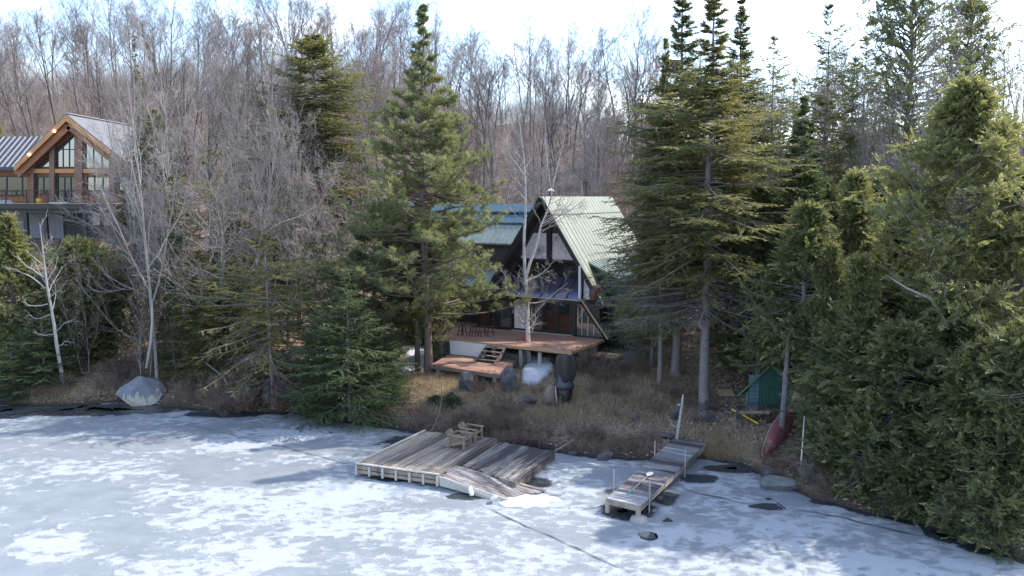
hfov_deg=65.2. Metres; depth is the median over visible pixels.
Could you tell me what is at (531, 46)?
bare tree
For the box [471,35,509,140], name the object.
bare tree
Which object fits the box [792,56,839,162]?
bare tree
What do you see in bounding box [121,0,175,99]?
bare tree
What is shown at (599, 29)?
bare tree
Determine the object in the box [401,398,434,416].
bare shrub
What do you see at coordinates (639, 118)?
bare sapling
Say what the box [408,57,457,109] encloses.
bare tree
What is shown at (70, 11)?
bare tree
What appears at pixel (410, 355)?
snow patch
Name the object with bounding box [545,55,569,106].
bare tree
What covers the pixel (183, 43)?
bare tree
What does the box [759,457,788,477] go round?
bare shrub
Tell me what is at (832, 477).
bare shrub
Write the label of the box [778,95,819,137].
bare tree
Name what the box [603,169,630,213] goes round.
oak tree
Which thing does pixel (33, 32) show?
bare tree
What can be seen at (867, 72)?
spruce tree
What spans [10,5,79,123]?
bare tree
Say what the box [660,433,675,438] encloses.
rock
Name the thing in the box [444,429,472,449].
wooden armchair
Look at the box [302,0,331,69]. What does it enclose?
bare tree
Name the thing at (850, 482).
bare shrub
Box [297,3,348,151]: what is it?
bare tree
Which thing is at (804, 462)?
bare shrub
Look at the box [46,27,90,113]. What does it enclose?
bare tree
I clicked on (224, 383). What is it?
bare shrub
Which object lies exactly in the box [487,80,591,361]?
birch tree
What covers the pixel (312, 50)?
spruce tree
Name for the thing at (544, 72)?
bare tree
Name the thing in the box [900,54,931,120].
bare tree
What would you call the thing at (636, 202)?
bare sapling
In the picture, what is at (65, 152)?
window
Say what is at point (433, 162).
bare tree
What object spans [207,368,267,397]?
bare shrub
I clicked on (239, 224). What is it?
spruce tree
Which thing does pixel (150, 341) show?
dead tree
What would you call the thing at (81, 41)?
bare tree
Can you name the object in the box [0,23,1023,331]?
hillside undergrowth
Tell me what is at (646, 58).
bare tree
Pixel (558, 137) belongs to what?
bare sapling
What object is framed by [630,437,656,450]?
bare shrub
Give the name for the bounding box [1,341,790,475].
dry grass
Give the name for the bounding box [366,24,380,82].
bare tree
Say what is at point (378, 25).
bare tree
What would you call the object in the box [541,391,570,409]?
bare shrub
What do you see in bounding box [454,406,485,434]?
bare shrub
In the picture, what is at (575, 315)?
frame cabin
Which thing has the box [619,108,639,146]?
bare sapling
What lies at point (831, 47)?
bare tree
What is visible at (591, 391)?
bare shrub
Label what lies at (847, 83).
bare tree
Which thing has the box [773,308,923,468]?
cedar tree
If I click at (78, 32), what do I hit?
bare tree
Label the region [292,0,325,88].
bare tree
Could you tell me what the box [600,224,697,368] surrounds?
spruce tree
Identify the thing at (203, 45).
bare tree
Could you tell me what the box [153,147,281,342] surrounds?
bare tree
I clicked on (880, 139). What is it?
conifer tree
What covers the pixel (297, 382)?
bare shrub
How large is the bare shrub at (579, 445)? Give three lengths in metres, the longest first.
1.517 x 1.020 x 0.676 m
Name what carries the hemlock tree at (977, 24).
on the ground at (556, 439)
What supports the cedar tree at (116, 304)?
on the ground at (556, 439)
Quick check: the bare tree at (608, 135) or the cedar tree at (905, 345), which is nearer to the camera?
the cedar tree at (905, 345)
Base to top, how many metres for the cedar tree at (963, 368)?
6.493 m
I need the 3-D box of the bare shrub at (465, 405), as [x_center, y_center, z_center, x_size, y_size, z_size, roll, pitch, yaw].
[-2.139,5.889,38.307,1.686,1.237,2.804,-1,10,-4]
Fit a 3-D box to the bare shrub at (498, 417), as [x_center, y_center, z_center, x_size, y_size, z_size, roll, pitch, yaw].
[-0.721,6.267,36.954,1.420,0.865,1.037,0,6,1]
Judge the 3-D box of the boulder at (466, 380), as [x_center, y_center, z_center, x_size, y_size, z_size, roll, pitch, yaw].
[-2.387,4.919,42.261,0.880,1.105,0.772,0,6,0]
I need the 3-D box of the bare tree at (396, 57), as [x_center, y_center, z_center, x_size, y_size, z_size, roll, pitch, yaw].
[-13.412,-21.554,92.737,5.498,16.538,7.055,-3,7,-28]
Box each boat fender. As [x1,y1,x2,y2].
[468,482,473,495]
[490,492,496,500]
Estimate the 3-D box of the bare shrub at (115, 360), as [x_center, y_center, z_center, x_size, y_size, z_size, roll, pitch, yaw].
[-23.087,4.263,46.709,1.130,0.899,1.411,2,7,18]
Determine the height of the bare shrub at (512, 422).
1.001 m
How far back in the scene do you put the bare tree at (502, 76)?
117.65 m
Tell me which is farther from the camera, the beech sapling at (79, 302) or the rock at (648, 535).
the beech sapling at (79, 302)
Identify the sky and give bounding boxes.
[0,0,1023,162]
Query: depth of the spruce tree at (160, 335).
44.63 m
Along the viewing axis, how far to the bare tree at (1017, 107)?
180.73 m
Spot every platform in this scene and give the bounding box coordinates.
[355,430,497,486]
[430,354,516,384]
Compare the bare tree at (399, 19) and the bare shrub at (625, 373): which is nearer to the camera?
the bare shrub at (625, 373)
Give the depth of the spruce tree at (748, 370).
41.40 m
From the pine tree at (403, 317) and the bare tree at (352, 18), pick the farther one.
the bare tree at (352, 18)
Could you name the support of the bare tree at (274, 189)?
on the ground at (556, 439)
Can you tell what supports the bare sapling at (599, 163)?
on the ground at (556, 439)
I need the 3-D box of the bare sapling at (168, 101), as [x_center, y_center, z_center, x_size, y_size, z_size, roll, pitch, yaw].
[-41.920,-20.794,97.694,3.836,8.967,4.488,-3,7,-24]
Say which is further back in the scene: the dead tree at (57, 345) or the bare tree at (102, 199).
the bare tree at (102, 199)
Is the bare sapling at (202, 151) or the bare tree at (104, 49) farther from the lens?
the bare tree at (104, 49)
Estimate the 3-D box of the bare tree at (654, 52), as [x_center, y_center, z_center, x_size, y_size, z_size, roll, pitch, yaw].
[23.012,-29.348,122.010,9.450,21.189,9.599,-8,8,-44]
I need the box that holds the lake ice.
[0,401,1023,575]
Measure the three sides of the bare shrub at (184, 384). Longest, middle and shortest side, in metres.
4.442 x 2.376 x 1.973 m
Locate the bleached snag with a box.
[669,394,683,438]
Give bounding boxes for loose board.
[717,389,734,395]
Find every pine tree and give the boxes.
[287,224,455,362]
[314,3,530,373]
[364,170,476,354]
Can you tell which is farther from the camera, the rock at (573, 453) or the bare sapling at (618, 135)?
the bare sapling at (618, 135)
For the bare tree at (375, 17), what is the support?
on the ground at (556, 439)
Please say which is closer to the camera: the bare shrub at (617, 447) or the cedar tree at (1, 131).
the bare shrub at (617, 447)
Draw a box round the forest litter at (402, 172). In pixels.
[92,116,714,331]
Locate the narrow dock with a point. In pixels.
(670, 461)
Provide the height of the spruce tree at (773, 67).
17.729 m
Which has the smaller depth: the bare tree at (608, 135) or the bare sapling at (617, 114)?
the bare tree at (608, 135)
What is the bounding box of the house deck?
[390,319,623,367]
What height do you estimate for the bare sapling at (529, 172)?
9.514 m
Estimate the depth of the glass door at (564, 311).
49.63 m
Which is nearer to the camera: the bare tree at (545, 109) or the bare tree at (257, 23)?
the bare tree at (545, 109)
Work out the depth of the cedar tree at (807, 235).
34.06 m
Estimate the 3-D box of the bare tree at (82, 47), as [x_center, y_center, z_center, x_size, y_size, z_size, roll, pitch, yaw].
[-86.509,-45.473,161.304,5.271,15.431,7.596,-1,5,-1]
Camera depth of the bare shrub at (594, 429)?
34.94 m
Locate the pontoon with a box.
[462,442,554,486]
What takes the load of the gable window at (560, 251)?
in the frame cabin
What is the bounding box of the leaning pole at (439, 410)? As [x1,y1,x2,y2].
[432,387,441,430]
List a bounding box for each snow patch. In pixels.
[396,347,423,372]
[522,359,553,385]
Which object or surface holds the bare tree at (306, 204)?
on the ground at (556, 439)
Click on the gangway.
(482, 484)
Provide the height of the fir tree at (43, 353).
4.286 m
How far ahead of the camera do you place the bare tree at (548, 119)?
75.75 m
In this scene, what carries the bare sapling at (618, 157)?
on the ground at (556, 439)
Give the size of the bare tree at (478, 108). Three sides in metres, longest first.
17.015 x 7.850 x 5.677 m
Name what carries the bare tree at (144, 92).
on the ground at (556, 439)
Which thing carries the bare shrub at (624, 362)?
on the ground at (556, 439)
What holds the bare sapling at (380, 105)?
on the ground at (556, 439)
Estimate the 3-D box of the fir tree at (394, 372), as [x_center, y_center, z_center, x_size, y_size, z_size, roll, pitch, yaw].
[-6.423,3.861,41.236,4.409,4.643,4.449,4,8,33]
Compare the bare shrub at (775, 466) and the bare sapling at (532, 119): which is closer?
the bare shrub at (775, 466)
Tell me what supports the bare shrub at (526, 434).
on the ground at (556, 439)
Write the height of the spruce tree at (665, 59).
18.265 m
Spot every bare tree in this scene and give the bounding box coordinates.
[0,3,58,136]
[0,6,34,136]
[0,9,50,89]
[0,18,27,84]
[0,20,29,114]
[0,42,28,98]
[0,48,21,128]
[0,53,30,135]
[4,40,47,116]
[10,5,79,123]
[19,6,51,100]
[25,7,73,98]
[42,0,104,113]
[44,30,58,96]
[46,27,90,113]
[49,3,97,99]
[51,14,100,116]
[51,34,85,69]
[53,116,225,278]
[55,185,186,363]
[57,21,111,114]
[58,21,93,108]
[60,8,91,88]
[60,43,137,118]
[67,29,94,78]
[73,0,208,379]
[76,74,147,123]
[78,0,151,91]
[78,118,290,372]
[85,11,117,89]
[90,33,112,77]
[91,0,151,93]
[96,34,122,92]
[100,10,134,75]
[101,0,174,101]
[104,65,204,300]
[105,2,147,107]
[106,108,201,276]
[117,76,160,126]
[117,152,208,343]
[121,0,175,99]
[123,0,166,116]
[126,3,237,285]
[133,24,176,106]
[136,25,157,95]
[141,9,203,146]
[149,0,202,97]
[152,0,259,276]
[165,43,213,173]
[166,0,223,97]
[170,19,194,90]
[171,39,225,147]
[183,0,249,84]
[183,0,317,269]
[184,20,204,76]
[185,1,280,126]
[187,4,227,117]
[192,13,237,142]
[193,0,249,86]
[196,44,248,199]
[200,7,229,51]
[200,57,256,194]
[202,34,238,101]
[210,9,236,70]
[216,58,340,340]
[222,4,268,76]
[225,0,278,121]
[225,60,345,342]
[228,23,268,145]
[228,34,278,145]
[230,50,275,146]
[231,25,252,71]
[233,17,261,70]
[243,0,277,95]
[246,0,320,73]
[249,0,308,148]
[268,20,300,90]
[271,117,348,326]
[272,158,385,315]
[275,0,296,51]
[279,0,310,56]
[279,76,329,151]
[280,0,339,98]
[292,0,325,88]
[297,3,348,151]
[300,11,351,160]
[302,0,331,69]
[306,18,340,84]
[308,0,345,76]
[320,1,346,50]
[328,33,394,202]
[332,54,401,310]
[334,28,381,126]
[335,15,385,141]
[335,37,399,222]
[336,25,354,72]
[337,14,357,53]
[344,33,400,184]
[345,22,381,69]
[351,0,406,84]
[356,0,428,104]
[357,0,397,72]
[359,28,399,139]
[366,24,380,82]
[369,13,448,151]
[370,29,410,171]
[374,7,424,107]
[379,69,439,190]
[381,88,435,192]
[383,0,419,47]
[385,1,422,82]
[399,20,437,86]
[403,0,452,94]
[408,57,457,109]
[408,121,445,191]
[421,18,454,90]
[426,55,480,111]
[437,29,490,114]
[438,51,522,202]
[439,24,483,100]
[439,31,520,176]
[439,78,487,180]
[440,44,463,70]
[443,39,472,103]
[443,64,505,195]
[450,21,500,124]
[450,66,511,183]
[466,37,500,144]
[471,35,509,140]
[471,86,552,203]
[475,52,508,105]
[490,56,525,148]
[497,68,512,124]
[500,9,552,150]
[500,41,540,132]
[503,55,528,94]
[506,30,540,136]
[514,81,568,191]
[519,31,580,166]
[519,83,571,202]
[521,57,549,164]
[522,58,575,188]
[523,39,591,195]
[526,62,546,128]
[528,24,557,90]
[533,53,553,110]
[544,59,562,93]
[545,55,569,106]
[549,35,592,146]
[549,65,633,207]
[555,47,601,129]
[558,21,598,143]
[560,20,634,172]
[565,76,625,194]
[566,40,624,196]
[567,18,625,148]
[576,47,616,123]
[585,48,610,117]
[592,68,619,113]
[593,44,672,184]
[600,61,648,147]
[601,0,679,169]
[603,76,624,117]
[606,49,640,155]
[610,23,679,163]
[610,71,633,155]
[618,66,653,182]
[620,73,643,113]
[628,24,673,99]
[644,40,727,145]
[672,33,714,146]
[698,44,764,153]
[717,47,769,92]
[753,72,788,176]
[761,58,819,159]
[765,84,793,179]
[776,54,811,114]
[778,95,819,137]
[781,33,883,169]
[785,65,855,127]
[787,74,805,144]
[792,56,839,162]
[799,43,848,136]
[801,47,904,151]
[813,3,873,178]
[819,50,900,151]
[826,102,842,177]
[857,0,988,230]
[861,77,888,134]
[869,52,920,175]
[873,86,915,168]
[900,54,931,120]
[921,41,1009,98]
[978,38,1023,148]
[980,0,1023,164]
[994,90,1023,120]
[996,8,1023,294]
[1011,95,1022,122]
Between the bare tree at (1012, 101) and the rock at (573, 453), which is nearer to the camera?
the rock at (573, 453)
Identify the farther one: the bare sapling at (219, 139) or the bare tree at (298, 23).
the bare tree at (298, 23)
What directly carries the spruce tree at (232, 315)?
on the ground at (556, 439)
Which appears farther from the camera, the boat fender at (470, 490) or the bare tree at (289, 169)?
the bare tree at (289, 169)
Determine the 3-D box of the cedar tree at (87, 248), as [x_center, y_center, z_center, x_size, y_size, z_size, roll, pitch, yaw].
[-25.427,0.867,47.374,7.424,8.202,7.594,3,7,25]
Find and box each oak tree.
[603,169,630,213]
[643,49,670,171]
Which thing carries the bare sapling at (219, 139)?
on the ground at (556, 439)
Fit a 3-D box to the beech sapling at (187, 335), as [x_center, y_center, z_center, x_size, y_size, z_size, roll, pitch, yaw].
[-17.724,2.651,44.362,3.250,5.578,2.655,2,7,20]
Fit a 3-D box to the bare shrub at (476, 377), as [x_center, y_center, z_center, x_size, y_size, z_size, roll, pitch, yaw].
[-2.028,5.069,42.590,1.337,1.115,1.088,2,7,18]
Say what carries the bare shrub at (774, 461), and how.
on the ground at (556, 439)
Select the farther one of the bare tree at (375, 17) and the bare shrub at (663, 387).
the bare tree at (375, 17)
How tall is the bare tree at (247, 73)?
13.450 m
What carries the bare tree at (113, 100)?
on the ground at (556, 439)
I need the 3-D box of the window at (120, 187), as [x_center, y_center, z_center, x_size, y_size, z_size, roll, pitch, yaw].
[-30.933,-8.377,64.401,1.601,1.233,0.110,0,6,0]
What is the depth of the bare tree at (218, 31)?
101.30 m
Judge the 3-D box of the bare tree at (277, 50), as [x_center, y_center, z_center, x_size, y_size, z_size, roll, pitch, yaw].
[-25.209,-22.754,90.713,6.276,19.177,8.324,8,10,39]
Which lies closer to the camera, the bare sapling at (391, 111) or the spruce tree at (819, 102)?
the spruce tree at (819, 102)
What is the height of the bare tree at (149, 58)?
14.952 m
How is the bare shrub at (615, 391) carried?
on the ground at (556, 439)
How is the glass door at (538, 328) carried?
in the frame cabin
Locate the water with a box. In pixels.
[0,405,958,540]
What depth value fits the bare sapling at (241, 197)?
64.64 m
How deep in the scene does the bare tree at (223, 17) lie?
164.38 m
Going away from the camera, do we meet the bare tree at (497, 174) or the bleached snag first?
the bleached snag
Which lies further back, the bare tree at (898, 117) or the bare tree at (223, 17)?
the bare tree at (223, 17)
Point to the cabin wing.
(499, 239)
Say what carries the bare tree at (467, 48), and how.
on the ground at (556, 439)
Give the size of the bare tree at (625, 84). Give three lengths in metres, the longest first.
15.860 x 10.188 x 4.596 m
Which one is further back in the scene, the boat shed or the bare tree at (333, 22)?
the bare tree at (333, 22)
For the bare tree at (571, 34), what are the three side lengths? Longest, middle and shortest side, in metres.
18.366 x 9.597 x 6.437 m
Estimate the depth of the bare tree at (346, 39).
148.92 m
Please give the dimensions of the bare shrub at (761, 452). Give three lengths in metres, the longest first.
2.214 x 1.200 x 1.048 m
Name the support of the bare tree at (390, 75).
on the ground at (556, 439)
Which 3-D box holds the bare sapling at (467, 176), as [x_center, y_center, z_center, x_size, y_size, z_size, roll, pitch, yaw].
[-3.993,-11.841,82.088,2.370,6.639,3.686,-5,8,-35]
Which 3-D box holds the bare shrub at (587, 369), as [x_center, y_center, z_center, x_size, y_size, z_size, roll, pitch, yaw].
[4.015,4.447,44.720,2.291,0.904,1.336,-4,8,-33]
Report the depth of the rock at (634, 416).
37.19 m
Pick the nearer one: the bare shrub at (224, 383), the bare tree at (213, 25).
the bare shrub at (224, 383)
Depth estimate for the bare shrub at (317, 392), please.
40.16 m
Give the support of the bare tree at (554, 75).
on the ground at (556, 439)
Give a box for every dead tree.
[7,213,78,388]
[145,299,153,367]
[414,278,419,371]
[779,313,790,429]
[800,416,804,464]
[885,274,949,326]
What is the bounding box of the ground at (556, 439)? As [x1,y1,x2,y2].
[0,87,1023,561]
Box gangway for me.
[439,465,545,501]
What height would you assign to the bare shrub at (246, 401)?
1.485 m
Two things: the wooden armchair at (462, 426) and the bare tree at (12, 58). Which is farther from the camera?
the bare tree at (12, 58)
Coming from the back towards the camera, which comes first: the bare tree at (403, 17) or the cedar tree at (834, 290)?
the bare tree at (403, 17)
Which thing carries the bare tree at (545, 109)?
on the ground at (556, 439)
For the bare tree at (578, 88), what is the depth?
75.86 m
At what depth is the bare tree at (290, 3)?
141.68 m
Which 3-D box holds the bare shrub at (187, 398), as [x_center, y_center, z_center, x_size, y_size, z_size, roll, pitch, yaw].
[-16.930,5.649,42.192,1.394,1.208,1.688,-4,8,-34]
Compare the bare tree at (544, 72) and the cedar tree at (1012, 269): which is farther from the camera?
the bare tree at (544, 72)
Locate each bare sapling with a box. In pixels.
[0,74,41,135]
[1,106,30,136]
[18,92,47,136]
[30,98,48,135]
[82,84,118,119]
[114,86,133,123]
[118,94,134,122]
[150,89,207,179]
[153,81,177,152]
[155,87,206,143]
[191,131,218,187]
[196,99,227,186]
[199,139,236,222]
[224,171,256,220]
[230,98,249,131]
[283,75,312,128]
[335,154,387,247]
[339,94,371,152]
[352,57,382,145]
[361,79,388,139]
[379,86,405,143]
[440,105,473,166]
[452,110,475,180]
[463,117,488,182]
[463,141,482,196]
[488,126,549,202]
[499,186,523,203]
[508,117,518,164]
[509,119,532,154]
[516,88,546,141]
[528,114,540,158]
[540,116,571,165]
[570,137,615,196]
[577,145,617,196]
[585,145,612,189]
[592,97,612,149]
[600,103,626,162]
[605,138,632,192]
[610,121,627,158]
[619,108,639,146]
[620,99,655,175]
[620,166,650,231]
[628,97,647,142]
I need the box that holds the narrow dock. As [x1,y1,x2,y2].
[605,437,706,523]
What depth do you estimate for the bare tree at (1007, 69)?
50.18 m
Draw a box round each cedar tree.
[0,119,7,136]
[0,211,59,368]
[5,234,145,371]
[72,252,158,348]
[685,178,801,374]
[689,261,766,372]
[715,197,887,423]
[736,334,781,372]
[762,174,843,275]
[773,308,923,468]
[775,240,847,428]
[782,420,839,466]
[788,165,893,402]
[792,316,976,488]
[797,250,895,453]
[799,409,950,517]
[838,176,946,293]
[839,70,1023,417]
[857,436,961,526]
[870,216,938,332]
[886,290,998,453]
[888,331,1023,522]
[915,458,1023,564]
[926,165,1023,417]
[929,313,1023,524]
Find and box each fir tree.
[0,314,95,394]
[0,343,46,404]
[276,276,411,435]
[277,310,360,420]
[339,319,422,408]
[722,95,836,362]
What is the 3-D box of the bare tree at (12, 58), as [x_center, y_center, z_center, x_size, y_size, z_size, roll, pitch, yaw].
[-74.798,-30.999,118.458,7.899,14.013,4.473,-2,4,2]
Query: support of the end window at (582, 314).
in the frame cabin
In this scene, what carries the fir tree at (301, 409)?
on the ground at (556, 439)
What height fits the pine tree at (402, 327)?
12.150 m
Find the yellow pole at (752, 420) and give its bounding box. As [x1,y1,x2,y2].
[731,409,758,423]
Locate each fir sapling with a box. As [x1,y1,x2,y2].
[421,394,444,404]
[437,392,467,409]
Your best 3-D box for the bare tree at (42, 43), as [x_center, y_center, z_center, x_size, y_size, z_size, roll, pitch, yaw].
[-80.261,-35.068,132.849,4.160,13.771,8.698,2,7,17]
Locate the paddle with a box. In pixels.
[627,472,652,493]
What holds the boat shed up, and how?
on the ground at (556, 439)
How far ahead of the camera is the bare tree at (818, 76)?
118.76 m
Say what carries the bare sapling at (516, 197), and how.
on the ground at (556, 439)
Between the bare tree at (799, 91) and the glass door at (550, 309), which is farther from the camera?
the bare tree at (799, 91)
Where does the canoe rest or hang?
on the ground at (556, 439)
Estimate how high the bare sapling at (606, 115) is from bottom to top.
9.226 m
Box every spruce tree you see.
[100,177,139,277]
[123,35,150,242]
[127,174,212,376]
[135,234,197,389]
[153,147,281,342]
[156,250,241,389]
[165,229,354,410]
[192,264,276,379]
[197,213,293,355]
[202,33,407,285]
[212,217,282,374]
[245,239,375,379]
[260,176,321,319]
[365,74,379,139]
[582,0,773,377]
[585,0,837,406]
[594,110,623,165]
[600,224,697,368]
[601,36,707,384]
[603,285,684,363]
[646,0,835,351]
[710,161,764,373]
[711,262,795,375]
[745,35,834,208]
[746,78,842,209]
[772,3,875,199]
[794,121,825,202]
[812,35,930,185]
[820,57,890,190]
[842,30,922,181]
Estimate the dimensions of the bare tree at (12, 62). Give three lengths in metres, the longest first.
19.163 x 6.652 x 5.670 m
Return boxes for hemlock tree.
[801,0,1012,235]
[890,0,1023,273]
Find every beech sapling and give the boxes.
[28,234,71,319]
[40,252,106,372]
[114,275,172,377]
[161,299,225,376]
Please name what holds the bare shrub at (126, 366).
on the ground at (556, 439)
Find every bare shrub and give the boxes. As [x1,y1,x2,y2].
[29,384,52,399]
[30,370,58,387]
[36,374,65,391]
[38,377,77,398]
[55,371,79,386]
[92,372,123,394]
[96,352,130,372]
[102,356,128,364]
[105,361,131,375]
[106,359,138,377]
[108,368,137,383]
[110,372,139,391]
[155,367,224,402]
[171,377,208,395]
[177,387,201,405]
[195,370,281,416]
[200,396,254,412]
[207,364,247,403]
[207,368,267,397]
[212,357,275,393]
[219,358,287,402]
[225,388,266,410]
[234,363,286,407]
[242,378,306,409]
[252,368,314,411]
[257,361,298,399]
[263,373,297,410]
[275,373,347,403]
[287,372,354,407]
[288,380,361,404]
[310,397,347,412]
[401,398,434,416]
[403,411,436,429]
[407,405,434,427]
[417,412,471,432]
[426,402,464,427]
[451,408,485,424]
[452,402,482,420]
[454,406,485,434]
[464,409,513,430]
[465,403,505,427]
[465,410,505,434]
[470,373,484,387]
[471,382,486,392]
[471,406,517,434]
[478,421,509,436]
[484,415,509,430]
[484,417,503,433]
[487,392,528,414]
[488,420,532,443]
[502,411,528,431]
[511,410,551,429]
[520,421,556,447]
[527,419,555,437]
[532,385,545,392]
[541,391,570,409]
[563,429,598,452]
[565,422,592,439]
[567,439,589,452]
[570,346,607,373]
[577,345,609,372]
[577,359,602,374]
[582,355,619,371]
[582,422,607,444]
[584,357,629,384]
[584,369,631,395]
[585,386,599,396]
[587,432,616,452]
[603,359,635,373]
[605,432,648,452]
[608,434,643,448]
[610,381,634,395]
[613,354,642,373]
[614,440,645,457]
[620,432,644,444]
[628,440,653,456]
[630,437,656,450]
[635,417,660,443]
[650,384,669,391]
[668,386,691,401]
[677,396,697,408]
[682,411,708,422]
[702,398,719,411]
[756,441,783,466]
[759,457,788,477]
[764,453,794,474]
[790,448,846,485]
[790,456,824,477]
[807,468,859,499]
[814,465,857,488]
[815,470,854,493]
[828,470,873,491]
[829,468,873,500]
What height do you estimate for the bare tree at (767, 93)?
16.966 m
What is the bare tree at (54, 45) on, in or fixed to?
on the ground at (556, 439)
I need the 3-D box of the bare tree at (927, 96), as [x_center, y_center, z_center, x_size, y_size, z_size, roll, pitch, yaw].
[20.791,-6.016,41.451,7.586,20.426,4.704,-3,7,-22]
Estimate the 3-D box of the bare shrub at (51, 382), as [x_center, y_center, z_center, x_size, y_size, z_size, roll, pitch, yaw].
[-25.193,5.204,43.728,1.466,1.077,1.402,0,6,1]
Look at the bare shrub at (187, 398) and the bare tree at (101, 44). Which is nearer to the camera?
the bare shrub at (187, 398)
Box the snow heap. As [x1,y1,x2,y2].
[498,494,562,508]
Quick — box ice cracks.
[187,424,935,571]
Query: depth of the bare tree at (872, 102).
111.52 m
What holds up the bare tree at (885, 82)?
on the ground at (556, 439)
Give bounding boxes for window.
[0,176,26,195]
[36,176,48,193]
[37,156,48,167]
[56,135,73,167]
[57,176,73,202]
[85,144,108,168]
[86,176,108,191]
[91,213,100,225]
[118,176,133,191]
[521,232,546,258]
[552,233,572,259]
[577,304,603,337]
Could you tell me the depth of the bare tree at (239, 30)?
113.47 m
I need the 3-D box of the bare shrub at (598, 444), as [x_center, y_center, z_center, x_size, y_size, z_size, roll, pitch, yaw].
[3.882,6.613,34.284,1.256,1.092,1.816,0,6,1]
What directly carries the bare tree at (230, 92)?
on the ground at (556, 439)
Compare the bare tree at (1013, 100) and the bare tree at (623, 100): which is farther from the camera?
the bare tree at (1013, 100)
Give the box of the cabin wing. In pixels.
[405,203,533,326]
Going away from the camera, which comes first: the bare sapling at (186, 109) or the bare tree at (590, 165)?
the bare tree at (590, 165)
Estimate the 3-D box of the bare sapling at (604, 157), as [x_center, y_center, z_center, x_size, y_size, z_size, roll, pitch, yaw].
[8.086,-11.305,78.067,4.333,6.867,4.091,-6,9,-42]
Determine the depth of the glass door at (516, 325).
51.30 m
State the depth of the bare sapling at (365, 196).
60.72 m
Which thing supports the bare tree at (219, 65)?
on the ground at (556, 439)
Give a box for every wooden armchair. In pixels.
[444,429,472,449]
[457,422,483,442]
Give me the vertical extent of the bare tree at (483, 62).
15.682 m
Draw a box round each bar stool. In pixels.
[457,324,466,334]
[469,325,477,336]
[478,325,486,336]
[486,325,494,335]
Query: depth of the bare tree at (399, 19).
114.90 m
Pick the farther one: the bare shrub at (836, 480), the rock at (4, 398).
the rock at (4, 398)
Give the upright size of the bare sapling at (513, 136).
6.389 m
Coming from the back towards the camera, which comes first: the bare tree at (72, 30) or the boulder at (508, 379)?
the bare tree at (72, 30)
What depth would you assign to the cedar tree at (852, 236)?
35.53 m
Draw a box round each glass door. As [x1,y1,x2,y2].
[480,297,487,326]
[490,298,496,327]
[499,299,510,328]
[513,300,525,329]
[529,301,541,331]
[544,302,556,332]
[558,303,569,334]
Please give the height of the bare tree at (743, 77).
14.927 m
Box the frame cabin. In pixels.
[477,189,689,352]
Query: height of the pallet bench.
0.810 m
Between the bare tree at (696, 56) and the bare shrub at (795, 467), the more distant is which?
the bare tree at (696, 56)
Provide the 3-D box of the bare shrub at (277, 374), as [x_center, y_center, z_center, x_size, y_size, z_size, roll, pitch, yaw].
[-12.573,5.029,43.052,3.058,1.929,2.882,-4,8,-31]
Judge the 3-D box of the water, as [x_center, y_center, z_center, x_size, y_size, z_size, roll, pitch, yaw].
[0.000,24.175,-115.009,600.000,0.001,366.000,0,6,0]
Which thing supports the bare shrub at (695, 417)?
on the ground at (556, 439)
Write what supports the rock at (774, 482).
on the ground at (556, 439)
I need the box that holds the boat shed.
[737,359,802,410]
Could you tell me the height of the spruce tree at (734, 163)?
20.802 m
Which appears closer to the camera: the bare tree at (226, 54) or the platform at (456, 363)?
the platform at (456, 363)
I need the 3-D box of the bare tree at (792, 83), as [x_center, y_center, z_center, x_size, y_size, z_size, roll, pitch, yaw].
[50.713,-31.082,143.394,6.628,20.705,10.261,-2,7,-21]
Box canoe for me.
[762,404,795,457]
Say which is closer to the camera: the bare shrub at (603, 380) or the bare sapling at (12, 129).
the bare shrub at (603, 380)
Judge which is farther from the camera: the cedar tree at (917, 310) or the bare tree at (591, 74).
the bare tree at (591, 74)
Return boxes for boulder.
[116,376,166,406]
[459,371,474,390]
[501,366,518,392]
[521,395,536,405]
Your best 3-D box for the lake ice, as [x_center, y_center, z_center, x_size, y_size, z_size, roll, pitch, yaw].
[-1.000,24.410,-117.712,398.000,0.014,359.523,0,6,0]
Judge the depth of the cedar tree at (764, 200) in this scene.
38.69 m
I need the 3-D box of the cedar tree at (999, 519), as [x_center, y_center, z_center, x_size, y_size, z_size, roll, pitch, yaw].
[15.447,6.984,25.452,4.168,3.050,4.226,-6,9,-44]
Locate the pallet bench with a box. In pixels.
[735,405,769,427]
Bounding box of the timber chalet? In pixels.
[0,113,180,251]
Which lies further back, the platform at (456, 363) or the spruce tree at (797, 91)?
the spruce tree at (797, 91)
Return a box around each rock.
[0,391,10,401]
[567,451,577,455]
[596,451,612,460]
[631,413,639,420]
[638,531,654,539]
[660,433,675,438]
[671,407,679,419]
[697,410,716,421]
[759,475,799,490]
[763,465,781,476]
[797,463,820,484]
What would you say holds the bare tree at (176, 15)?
on the ground at (556, 439)
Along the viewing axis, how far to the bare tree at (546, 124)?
82.28 m
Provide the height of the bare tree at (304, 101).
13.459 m
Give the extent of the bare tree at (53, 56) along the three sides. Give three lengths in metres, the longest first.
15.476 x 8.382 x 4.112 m
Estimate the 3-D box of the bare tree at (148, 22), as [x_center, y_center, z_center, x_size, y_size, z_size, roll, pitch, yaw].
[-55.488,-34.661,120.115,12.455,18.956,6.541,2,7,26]
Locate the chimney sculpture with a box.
[542,354,576,406]
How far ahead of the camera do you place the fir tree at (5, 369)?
42.69 m
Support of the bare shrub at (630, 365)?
on the ground at (556, 439)

